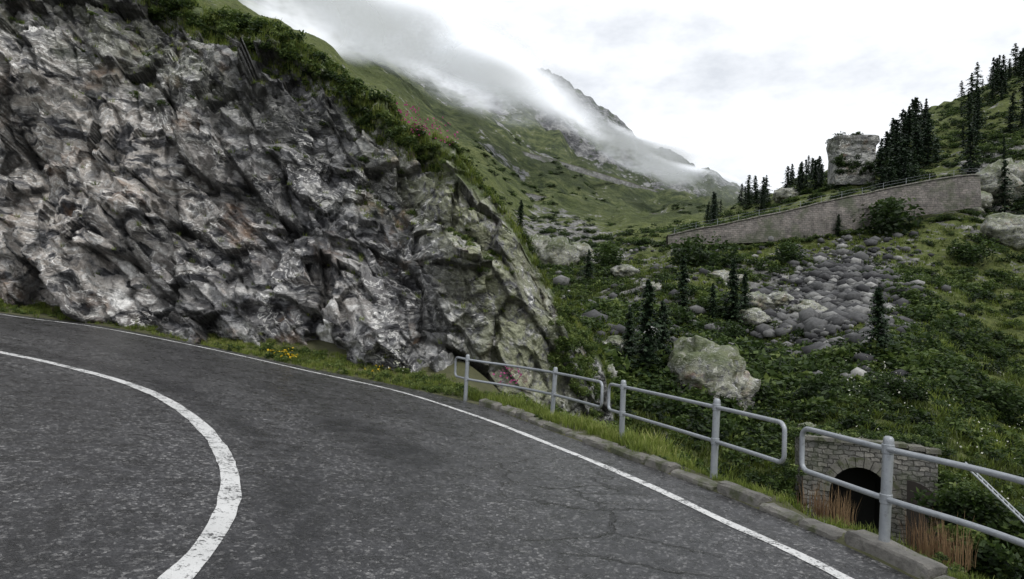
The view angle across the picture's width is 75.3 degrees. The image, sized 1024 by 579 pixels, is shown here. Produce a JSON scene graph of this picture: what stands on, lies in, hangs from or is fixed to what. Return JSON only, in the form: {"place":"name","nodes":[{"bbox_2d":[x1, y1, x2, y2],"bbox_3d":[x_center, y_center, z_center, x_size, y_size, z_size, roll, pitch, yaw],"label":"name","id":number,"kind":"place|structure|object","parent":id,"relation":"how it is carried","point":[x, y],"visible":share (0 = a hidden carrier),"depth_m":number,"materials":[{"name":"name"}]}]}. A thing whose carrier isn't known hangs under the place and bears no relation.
{"place":"outdoors","nodes":[
{"label":"outdoors","id":0,"kind":"place"},
{"bbox_2d":[245,0,339,45],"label":"cloud","id":1,"kind":"structure","parent":0,"point":[317,18],"depth_m":196.69,"materials":[{"name":"white"}]},
{"bbox_2d":[0,0,613,426],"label":"rock cliff","id":2,"kind":"structure","parent":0,"point":[174,162],"depth_m":21.41,"materials":[{"name":"grey stone"}]},
{"bbox_2d":[0,0,615,405],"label":"clifftop grass","id":3,"kind":"structure","parent":2,"relation":"on","point":[192,32],"depth_m":22.86,"materials":[{"name":"green plant"}]},
{"bbox_2d":[0,0,616,418],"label":"clifftop shrubs","id":4,"kind":"object","parent":2,"relation":"on","point":[240,20],"visible":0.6,"depth_m":23.08,"materials":[{"name":"green plant"}]},
{"bbox_2d":[267,347,389,371],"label":"yellow flowers","id":5,"kind":"object","parent":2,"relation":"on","point":[296,356],"visible":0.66,"depth_m":17.86,"materials":[{"name":"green plant"}]},
{"bbox_2d":[382,348,406,370],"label":"white flowers","id":6,"kind":"object","parent":2,"relation":"on","point":[396,360],"visible":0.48,"depth_m":18.40,"materials":[{"name":"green plant"}]},
{"bbox_2d":[397,102,457,144],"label":"fireweed flowers","id":7,"kind":"object","parent":2,"relation":"on","point":[420,123],"visible":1,"depth_m":22.38,"materials":[{"name":"pink plant"}]},
{"bbox_2d":[326,0,376,54],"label":"cloud","id":8,"kind":"structure","parent":0,"point":[355,19],"depth_m":221.77,"materials":[{"name":"white"}]},
{"bbox_2d":[324,0,438,63],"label":"cloud","id":9,"kind":"structure","parent":0,"point":[403,33],"depth_m":272.94,"materials":[{"name":"white"}]},
{"bbox_2d":[322,0,444,43],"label":"cloud","id":10,"kind":"structure","parent":0,"point":[439,31],"depth_m":285.19,"materials":[{"name":"white"}]},
{"bbox_2d":[0,313,913,578],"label":"road","id":11,"kind":"structure","parent":0,"point":[106,478],"depth_m":6.99,"materials":[{"name":"grey asphalt"}]},
{"bbox_2d":[0,351,241,578],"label":"road centre line","id":12,"kind":"object","parent":11,"relation":"on","point":[190,563],"visible":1,"depth_m":6.16,"materials":[{"name":"white paint"}]},
{"bbox_2d":[2,314,853,578],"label":"road edge line","id":13,"kind":"object","parent":11,"relation":"on","point":[822,566],"visible":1,"depth_m":7.95,"materials":[{"name":"white paint"}]},
{"bbox_2d":[479,398,955,578],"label":"stone kerb","id":14,"kind":"structure","parent":11,"relation":"on","point":[905,559],"depth_m":7.50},
{"bbox_2d":[534,414,965,573],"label":"kerb weeds","id":15,"kind":"object","parent":14,"relation":"on","point":[955,568],"visible":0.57,"depth_m":5.84,"materials":[{"name":"green plant"}]},
{"bbox_2d":[405,5,521,107],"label":"cloud","id":16,"kind":"structure","parent":0,"point":[481,94],"depth_m":364.72,"materials":[{"name":"white"}]},
{"bbox_2d":[425,9,530,87],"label":"cloud","id":17,"kind":"structure","parent":0,"point":[451,21],"depth_m":305.22,"materials":[{"name":"white"}]},
{"bbox_2d":[431,30,536,84],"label":"cloud","id":18,"kind":"structure","parent":0,"point":[481,55],"depth_m":281.64,"materials":[{"name":"white"}]},
{"bbox_2d":[490,29,577,114],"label":"cloud","id":19,"kind":"structure","parent":0,"point":[546,92],"depth_m":327.00,"materials":[{"name":"white"}]},
{"bbox_2d":[546,75,593,131],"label":"cloud","id":20,"kind":"structure","parent":0,"point":[583,118],"depth_m":359.82,"materials":[{"name":"white"}]},
{"bbox_2d":[196,0,1023,578],"bbox_3d":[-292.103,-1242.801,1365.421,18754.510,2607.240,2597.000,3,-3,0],"label":"mountain terrain","id":21,"kind":"structure","parent":0,"point":[498,128],"depth_m":254.79,"materials":[{"name":"green plant"}]},
{"bbox_2d":[0,298,993,578],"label":"grass verge","id":22,"kind":"object","parent":21,"relation":"on","point":[330,348],"depth_m":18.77,"materials":[{"name":"plant"}]},
{"bbox_2d":[454,354,603,412],"bbox_3d":[0.343,2.252,14.296,0.607,1.450,5.000,5,-4,-38],"label":"metal railing","id":23,"kind":"object","parent":22,"relation":"on","point":[554,372],"visible":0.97,"depth_m":14.47,"materials":[{"name":"metal"}]},
{"bbox_2d":[607,380,786,477],"bbox_3d":[2.472,2.181,9.809,0.154,1.354,4.568,3,-3,-18],"label":"metal railing","id":24,"kind":"object","parent":22,"relation":"on","point":[717,408],"visible":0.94,"depth_m":8.99,"materials":[{"name":"metal"}]},
{"bbox_2d":[796,479,981,572],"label":"dry grass","id":25,"kind":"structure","parent":22,"relation":"on","point":[945,548],"depth_m":6.39,"materials":[{"name":"brown plant"}]},
{"bbox_2d":[799,426,1023,547],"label":"metal railing","id":26,"kind":"object","parent":22,"relation":"on","point":[889,450],"visible":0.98,"depth_m":6.14,"materials":[{"name":"metal"}]},
{"bbox_2d":[492,366,521,382],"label":"pink flowers","id":27,"kind":"object","parent":21,"relation":"on","point":[510,375],"visible":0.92,"depth_m":17.65,"materials":[{"name":"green plant"}]},
{"bbox_2d":[515,200,528,233],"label":"pine tree","id":28,"kind":"object","parent":21,"relation":"on","point":[520,212],"visible":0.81,"depth_m":131.64,"materials":[{"name":"green plant"}]},
{"bbox_2d":[529,234,550,255],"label":"boulder","id":29,"kind":"object","parent":21,"relation":"on","point":[540,241],"visible":0.25,"depth_m":108.03,"materials":[{"name":"grey stone"}]},
{"bbox_2d":[539,236,579,265],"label":"boulder","id":30,"kind":"object","parent":21,"relation":"on","point":[558,250],"visible":0.65,"depth_m":91.94,"materials":[{"name":"grey stone"}]},
{"bbox_2d":[569,241,594,257],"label":"boulder","id":31,"kind":"object","parent":21,"relation":"on","point":[583,248],"visible":0.36,"depth_m":96.63,"materials":[{"name":"grey stone"}]},
{"bbox_2d":[579,250,596,278],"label":"pine tree","id":32,"kind":"object","parent":21,"relation":"on","point":[587,275],"visible":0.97,"depth_m":77.25,"materials":[{"name":"green plant"}]},
{"bbox_2d":[525,193,652,213],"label":"rock","id":33,"kind":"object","parent":21,"relation":"on","point":[536,197],"depth_m":248.85,"materials":[{"name":"grey stone"}]},
{"bbox_2d":[523,152,657,191],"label":"rock outcrop","id":34,"kind":"structure","parent":21,"relation":"on","point":[589,173],"depth_m":413.73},
{"bbox_2d":[522,151,658,191],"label":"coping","id":35,"kind":"object","parent":34,"relation":"on","point":[587,169],"visible":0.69,"depth_m":412.25,"materials":[{"name":"stone"}]},
{"bbox_2d":[591,240,626,268],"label":"round bush","id":36,"kind":"object","parent":21,"relation":"on","point":[607,257],"visible":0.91,"depth_m":83.78,"materials":[{"name":"green plant"}]},
{"bbox_2d":[604,360,617,377],"bbox_3d":[4.525,4.332,33.459,1.753,1.618,1.745,3,-3,0],"label":"boulder","id":37,"kind":"object","parent":21,"relation":"on","point":[612,370],"visible":0.15,"depth_m":33.00,"materials":[{"name":"grey stone"}]},
{"bbox_2d":[603,335,627,351],"bbox_3d":[6.038,3.539,39.455,1.846,1.703,1.751,3,-3,0],"label":"boulder","id":38,"kind":"object","parent":21,"relation":"on","point":[616,339],"visible":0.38,"depth_m":38.91,"materials":[{"name":"grey stone"}]},
{"bbox_2d":[610,264,639,276],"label":"boulder","id":39,"kind":"object","parent":21,"relation":"on","point":[622,270],"visible":0.78,"depth_m":75.96,"materials":[{"name":"grey stone"}]},
{"bbox_2d":[617,307,638,358],"bbox_3d":[6.595,2.822,37.416,1.795,3.731,1.843,1,-3,26],"label":"pine tree","id":40,"kind":"object","parent":21,"relation":"on","point":[628,325],"visible":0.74,"depth_m":37.40,"materials":[{"name":"green plant"}]},
{"bbox_2d":[624,279,665,385],"bbox_3d":[7.115,2.269,35.703,3.152,5.798,2.746,1,-3,30],"label":"pine tree","id":41,"kind":"object","parent":21,"relation":"on","point":[643,319],"visible":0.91,"depth_m":35.35,"materials":[{"name":"green plant"}]},
{"bbox_2d":[639,281,661,291],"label":"boulder","id":42,"kind":"object","parent":21,"relation":"on","point":[658,286],"visible":0.4,"depth_m":65.65,"materials":[{"name":"grey stone"}]},
{"bbox_2d":[639,300,676,364],"bbox_3d":[8.324,2.752,37.293,2.388,4.428,2.568,4,-3,-26],"label":"pine tree","id":43,"kind":"object","parent":21,"relation":"on","point":[665,335],"visible":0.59,"depth_m":37.23,"materials":[{"name":"green plant"}]},
{"bbox_2d":[673,256,693,306],"bbox_3d":[15.480,-0.590,59.974,2.849,5.109,2.409,3,-3,0],"label":"pine tree","id":44,"kind":"object","parent":21,"relation":"on","point":[684,278],"visible":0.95,"depth_m":59.89,"materials":[{"name":"green plant"}]},
{"bbox_2d":[667,231,742,267],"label":"round bush","id":45,"kind":"object","parent":21,"relation":"on","point":[696,253],"visible":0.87,"depth_m":82.51,"materials":[{"name":"green plant"}]},
{"bbox_2d":[704,283,721,321],"bbox_3d":[17.571,1.196,58.070,1.717,3.638,2.026,3,-3,0],"label":"pine tree","id":46,"kind":"object","parent":21,"relation":"on","point":[712,299],"visible":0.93,"depth_m":57.93,"materials":[{"name":"green plant"}]},
{"bbox_2d":[666,335,760,410],"bbox_3d":[10.612,5.488,35.219,5.353,6.044,4.764,3,-3,-15],"label":"boulder","id":47,"kind":"object","parent":21,"relation":"on","point":[700,362],"visible":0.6,"depth_m":34.00,"materials":[{"name":"grey stone"}]},
{"bbox_2d":[710,270,742,284],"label":"boulder","id":48,"kind":"object","parent":21,"relation":"on","point":[723,274],"visible":0.27,"depth_m":74.11,"materials":[{"name":"grey stone"}]},
{"bbox_2d":[710,317,748,339],"bbox_3d":[17.327,3.284,53.592,3.871,2.154,3.641,3,-3,0],"label":"round bush","id":49,"kind":"object","parent":21,"relation":"on","point":[734,333],"visible":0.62,"depth_m":53.31,"materials":[{"name":"green plant"}]},
{"bbox_2d":[716,259,747,324],"bbox_3d":[19.434,0.257,58.161,3.020,6.115,2.942,4,-3,-20],"label":"pine tree","id":50,"kind":"object","parent":21,"relation":"on","point":[733,300],"visible":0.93,"depth_m":57.91,"materials":[{"name":"green plant"}]},
{"bbox_2d":[459,75,1023,250],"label":"ridge shrubs","id":51,"kind":"object","parent":21,"relation":"on","point":[948,112],"visible":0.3,"depth_m":155.47,"materials":[{"name":"green plant"}]},
{"bbox_2d":[738,272,754,310],"bbox_3d":[20.843,0.663,59.339,2.468,4.556,2.154,3,-3,0],"label":"pine tree","id":52,"kind":"object","parent":21,"relation":"on","point":[745,288],"visible":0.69,"depth_m":59.22,"materials":[{"name":"green plant"}]},
{"bbox_2d":[735,308,771,326],"bbox_3d":[21.064,2.603,58.275,3.120,2.047,2.806,3,-3,0],"label":"boulder","id":53,"kind":"object","parent":21,"relation":"on","point":[756,316],"visible":0.7,"depth_m":57.22,"materials":[{"name":"grey stone"}]},
{"bbox_2d":[546,228,964,409],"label":"scree slope","id":54,"kind":"structure","parent":21,"relation":"on","point":[846,298],"depth_m":64.76,"materials":[{"name":"stone"}]},
{"bbox_2d":[740,291,774,309],"bbox_3d":[23.728,1.183,64.369,3.463,2.194,3.125,3,-3,0],"label":"boulder","id":55,"kind":"object","parent":21,"relation":"on","point":[764,301],"visible":0.51,"depth_m":63.33,"materials":[{"name":"grey stone"}]},
{"bbox_2d":[753,382,775,406],"bbox_3d":[12.879,5.717,35.467,2.250,1.688,2.631,4,-3,-22],"label":"round bush","id":56,"kind":"object","parent":21,"relation":"on","point":[762,391],"visible":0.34,"depth_m":34.94,"materials":[{"name":"green plant"}]},
{"bbox_2d":[745,357,791,374],"bbox_3d":[15.385,4.966,39.725,2.515,1.887,2.942,4,-3,-22],"label":"round bush","id":57,"kind":"object","parent":21,"relation":"on","point":[783,362],"visible":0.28,"depth_m":39.56,"materials":[{"name":"green plant"}]},
{"bbox_2d":[522,115,1023,521],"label":"hillside shrubs","id":58,"kind":"object","parent":21,"relation":"on","point":[947,365],"visible":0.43,"depth_m":41.63,"materials":[{"name":"green plant"}]},
{"bbox_2d":[535,188,1023,424],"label":"shrubs","id":59,"kind":"object","parent":21,"relation":"on","point":[975,238],"visible":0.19,"depth_m":83.52,"materials":[{"name":"green plant"}]},
{"bbox_2d":[766,291,793,305],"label":"boulder","id":60,"kind":"object","parent":21,"relation":"on","point":[779,298],"visible":0.63,"depth_m":65.40,"materials":[{"name":"grey stone"}]},
{"bbox_2d":[542,213,1023,515],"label":"hillside grass","id":61,"kind":"structure","parent":21,"relation":"on","point":[991,463],"depth_m":34.96,"materials":[{"name":"green plant"}]},
{"bbox_2d":[772,187,799,204],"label":"boulder","id":62,"kind":"object","parent":21,"relation":"on","point":[782,193],"visible":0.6,"depth_m":145.02,"materials":[{"name":"grey stone"}]},
{"bbox_2d":[770,240,806,265],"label":"round bush","id":63,"kind":"object","parent":21,"relation":"on","point":[789,251],"visible":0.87,"depth_m":81.31,"materials":[{"name":"green plant"}]},
{"bbox_2d":[796,422,815,427],"bbox_3d":[13.440,6.439,30.061,1.201,0.883,1.135,3,-3,0],"label":"boulder","id":64,"kind":"object","parent":21,"relation":"on","point":[808,424],"visible":0.12,"depth_m":29.99,"materials":[{"name":"grey stone"}]},
{"bbox_2d":[788,299,827,312],"bbox_3d":[27.924,1.898,62.295,3.668,1.932,3.460,1,-3,33],"label":"boulder","id":65,"kind":"object","parent":21,"relation":"on","point":[805,304],"visible":0.53,"depth_m":61.50,"materials":[{"name":"grey stone"}]},
{"bbox_2d":[666,175,980,244],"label":"stone retaining wall","id":66,"kind":"structure","parent":21,"relation":"on","point":[946,194],"depth_m":96.61,"materials":[{"name":"grey stone"}]},
{"bbox_2d":[667,174,980,235],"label":"coping","id":67,"kind":"object","parent":66,"relation":"on","point":[824,201],"visible":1,"depth_m":96.88,"materials":[{"name":"stone"}]},
{"bbox_2d":[674,174,929,232],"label":"fence posts","id":68,"kind":"object","parent":67,"relation":"on","point":[800,201],"visible":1,"depth_m":97.17,"materials":[{"name":"metal"}]},
{"bbox_2d":[676,169,962,227],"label":"guard wire","id":69,"kind":"object","parent":68,"relation":"attached to","point":[819,196],"visible":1,"depth_m":97.24,"materials":[{"name":"metal"}]},
{"bbox_2d":[670,171,976,231],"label":"guard wire","id":70,"kind":"object","parent":68,"relation":"attached to","point":[837,195],"visible":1,"depth_m":97.22,"materials":[{"name":"metal"}]},
{"bbox_2d":[662,214,984,249],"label":"wall foot shrubs","id":71,"kind":"object","parent":21,"relation":"on","point":[940,217],"depth_m":94.74,"materials":[{"name":"green plant"}]},
{"bbox_2d":[798,370,866,398],"bbox_3d":[16.462,5.023,34.462,3.414,1.830,3.086,3,-3,0],"label":"round bush","id":72,"kind":"object","parent":21,"relation":"on","point":[816,382],"visible":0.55,"depth_m":34.21,"materials":[{"name":"green plant"}]},
{"bbox_2d":[831,214,845,236],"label":"pine tree","id":73,"kind":"object","parent":21,"relation":"on","point":[838,225],"visible":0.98,"depth_m":95.99,"materials":[{"name":"green plant"}]},
{"bbox_2d":[826,134,879,184],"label":"stone bastion","id":74,"kind":"object","parent":21,"relation":"on","point":[849,147],"visible":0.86,"depth_m":136.32,"materials":[{"name":"grey stone"}]},
{"bbox_2d":[825,131,897,175],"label":"bastion shrubs","id":75,"kind":"object","parent":21,"relation":"on","point":[853,165],"visible":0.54,"depth_m":133.82,"materials":[{"name":"green plant"}]},
{"bbox_2d":[701,43,1023,222],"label":"distant conifers","id":76,"kind":"object","parent":21,"relation":"on","point":[912,125],"visible":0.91,"depth_m":144.12,"materials":[{"name":"green plant"}]},
{"bbox_2d":[795,433,941,551],"bbox_3d":[12.678,7.172,24.030,4.360,3.724,3.215,2,-3,17],"label":"stone tunnel portal","id":77,"kind":"object","parent":21,"relation":"on","point":[854,464],"visible":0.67,"depth_m":23.39,"materials":[{"name":"grey stone"}]},
{"bbox_2d":[761,424,980,537],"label":"portal top plants","id":78,"kind":"object","parent":77,"relation":"on","point":[784,481],"visible":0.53,"depth_m":23.67,"materials":[{"name":"green plant"}]},
{"bbox_2d":[906,480,939,551],"bbox_3d":[13.698,7.658,22.129,0.950,2.450,0.070,1,-3,27],"label":"door leaf","id":79,"kind":"structure","parent":77,"relation":"in","point":[911,485],"depth_m":22.20,"materials":[{"name":"brown wood"}]},
{"bbox_2d":[855,286,904,356],"bbox_3d":[23.469,2.364,42.530,3.068,5.290,2.853,1,-3,20],"label":"pine tree","id":80,"kind":"object","parent":21,"relation":"on","point":[878,300],"visible":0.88,"depth_m":42.27,"materials":[{"name":"green plant"}]},
{"bbox_2d":[853,195,925,237],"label":"round bush","id":81,"kind":"object","parent":21,"relation":"on","point":[895,219],"visible":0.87,"depth_m":92.11,"materials":[{"name":"green plant"}]},
{"bbox_2d":[879,372,931,402],"bbox_3d":[19.676,4.968,33.447,2.107,1.580,2.464,4,-3,-30],"label":"round bush","id":82,"kind":"object","parent":21,"relation":"on","point":[896,386],"visible":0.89,"depth_m":33.03,"materials":[{"name":"green plant"}]},
{"bbox_2d":[905,422,948,449],"bbox_3d":[17.060,6.086,27.400,1.512,1.189,1.492,4,-3,-28],"label":"round bush","id":83,"kind":"object","parent":21,"relation":"on","point":[925,431],"visible":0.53,"depth_m":27.14,"materials":[{"name":"green plant"}]},
{"bbox_2d":[847,349,1022,498],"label":"white umbels","id":84,"kind":"object","parent":21,"relation":"on","point":[926,396],"visible":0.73,"depth_m":32.73,"materials":[{"name":"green plant"}]},
{"bbox_2d":[921,314,990,345],"bbox_3d":[35.064,3.319,53.385,5.065,2.810,4.850,3,-3,0],"label":"round bush","id":85,"kind":"object","parent":21,"relation":"on","point":[951,332],"visible":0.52,"depth_m":52.15,"materials":[{"name":"green plant"}]},
{"bbox_2d":[910,480,1023,578],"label":"stairway shrubs","id":86,"kind":"object","parent":21,"relation":"on","point":[996,558],"visible":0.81,"depth_m":18.58,"materials":[{"name":"green plant"}]},
{"bbox_2d":[946,238,1001,266],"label":"round bush","id":87,"kind":"object","parent":21,"relation":"on","point":[967,252],"visible":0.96,"depth_m":80.79,"materials":[{"name":"green plant"}]},
{"bbox_2d":[968,191,992,213],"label":"boulder","id":88,"kind":"object","parent":21,"relation":"on","point":[986,199],"visible":0.23,"depth_m":99.82,"materials":[{"name":"grey stone"}]},
{"bbox_2d":[965,462,1023,522],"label":"metal stairway","id":89,"kind":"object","parent":21,"relation":"on","point":[987,485],"visible":0.81,"depth_m":18.50,"materials":[{"name":"metal"}]},
{"bbox_2d":[976,164,1023,203],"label":"boulder","id":90,"kind":"object","parent":21,"relation":"on","point":[989,178],"visible":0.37,"depth_m":102.36,"materials":[{"name":"grey stone"}]},
{"bbox_2d":[977,379,1023,422],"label":"round bush","id":91,"kind":"object","parent":21,"relation":"on","point":[1000,393],"visible":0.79,"depth_m":38.55,"materials":[{"name":"green plant"}]},
{"bbox_2d":[980,212,1023,250],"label":"boulder","id":92,"kind":"object","parent":21,"relation":"on","point":[1006,229],"visible":0.77,"depth_m":85.13,"materials":[{"name":"grey stone"}]},
{"bbox_2d":[981,158,1023,182],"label":"boulder","id":93,"kind":"object","parent":21,"relation":"on","point":[1016,169],"visible":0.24,"depth_m":107.35,"materials":[{"name":"grey stone"}]},
{"bbox_2d":[584,117,685,172],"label":"cloud","id":94,"kind":"structure","parent":0,"point":[646,154],"depth_m":375.01,"materials":[{"name":"white"}]},
{"bbox_2d":[655,164,705,184],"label":"cloud","id":95,"kind":"structure","parent":0,"point":[685,174],"depth_m":382.36,"materials":[{"name":"white"}]},
{"bbox_2d":[421,0,1023,192],"label":"sky","id":96,"kind":"structure","parent":0,"point":[740,88],"materials":[{"name":"white"}]}
]}

